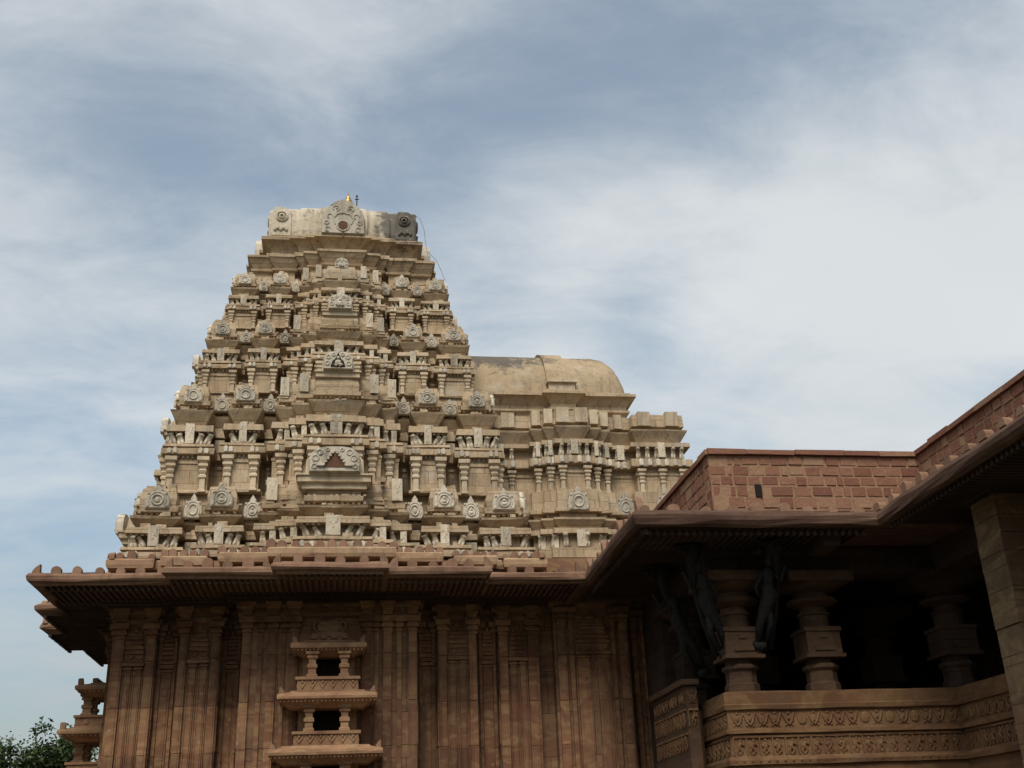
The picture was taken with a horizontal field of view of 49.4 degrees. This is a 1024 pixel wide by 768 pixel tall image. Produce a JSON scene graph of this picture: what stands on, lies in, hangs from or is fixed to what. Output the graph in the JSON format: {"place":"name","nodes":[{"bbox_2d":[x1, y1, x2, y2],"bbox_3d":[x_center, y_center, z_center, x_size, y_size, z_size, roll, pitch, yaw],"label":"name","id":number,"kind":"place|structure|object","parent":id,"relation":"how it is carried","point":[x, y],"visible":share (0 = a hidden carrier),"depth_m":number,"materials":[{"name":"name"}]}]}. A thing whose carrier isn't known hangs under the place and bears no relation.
{"place":"outdoors","nodes":[
{"label":"outdoors","id":0,"kind":"place"},
{"bbox_2d":[0,731,44,767],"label":"tree","id":1,"kind":"object","parent":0,"point":[8,750],"visible":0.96,"depth_m":42.97,"materials":[{"name":"green plant"}]},
{"bbox_2d":[10,716,98,767],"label":"tree","id":2,"kind":"object","parent":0,"point":[59,755],"visible":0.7,"depth_m":44.10,"materials":[{"name":"green plant"}]},
{"bbox_2d":[0,0,1023,767],"label":"sky","id":3,"kind":"structure","parent":0,"point":[776,224],"materials":[{"name":"blue"}]},
{"bbox_3d":[3.295,10.754,23.617,34.919,1.914,32.018,1,-24,-8],"label":"stone platform","id":4,"kind":"object","parent":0,"visible":0},
{"bbox_2d":[26,538,585,767],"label":"shrine","id":5,"kind":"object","parent":4,"relation":"on","point":[320,655],"visible":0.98,"depth_m":24.64,"materials":[{"name":"red stone"}]},
{"bbox_2d":[114,193,534,559],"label":"temple tower","id":6,"kind":"structure","parent":5,"relation":"on","point":[334,371],"depth_m":27.68,"materials":[{"name":"beige stone"}]},
{"bbox_2d":[410,355,692,557],"bbox_3d":[0.542,2.865,31.985,7.792,7.416,8.227,1,-24,-8],"label":"vaulted antechamber","id":7,"kind":"object","parent":5,"relation":"on","point":[587,461],"visible":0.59,"depth_m":28.85,"materials":[{"name":"beige stone"}]},
{"bbox_2d":[538,558,653,767],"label":"antechamber wall","id":8,"kind":"structure","parent":4,"relation":"on","point":[595,710],"depth_m":25.84,"materials":[{"name":"red stone"}]},
{"bbox_2d":[571,448,1023,767],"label":"pillared hall","id":9,"kind":"structure","parent":4,"relation":"on","point":[885,652],"depth_m":22.34,"materials":[{"name":"red stone"}]},
{"bbox_2d":[643,564,710,678],"bbox_3d":[3.447,4.872,23.000,1.409,2.315,0.427,11,-27,-28],"label":"bracket statue","id":10,"kind":"object","parent":9,"relation":"attached to","point":[663,575],"visible":1,"depth_m":23.02,"materials":[{"name":"black stone"}]},
{"bbox_2d":[673,542,724,657],"bbox_3d":[3.808,4.190,21.740,0.538,2.184,1.576,-17,-27,31],"label":"bracket statue","id":11,"kind":"object","parent":9,"relation":"on","point":[705,602],"visible":0.99,"depth_m":21.70,"materials":[{"name":"black stone"}]},
{"bbox_2d":[752,535,788,649],"bbox_3d":[4.997,4.061,21.726,0.692,2.110,1.351,1,-24,-8],"label":"bracket statue","id":12,"kind":"object","parent":9,"relation":"attached to","point":[769,596],"visible":0.95,"depth_m":21.63,"materials":[{"name":"black stone"}]},
{"bbox_2d":[866,370,1023,570],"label":"entrance porch","id":13,"kind":"object","parent":4,"relation":"on","point":[975,449],"visible":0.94,"depth_m":20.34,"materials":[{"name":"red stone"}]},
{"bbox_2d":[961,487,1023,765],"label":"support pier","id":14,"kind":"structure","parent":4,"relation":"on","point":[998,516],"depth_m":19.02,"materials":[{"name":"stone"}]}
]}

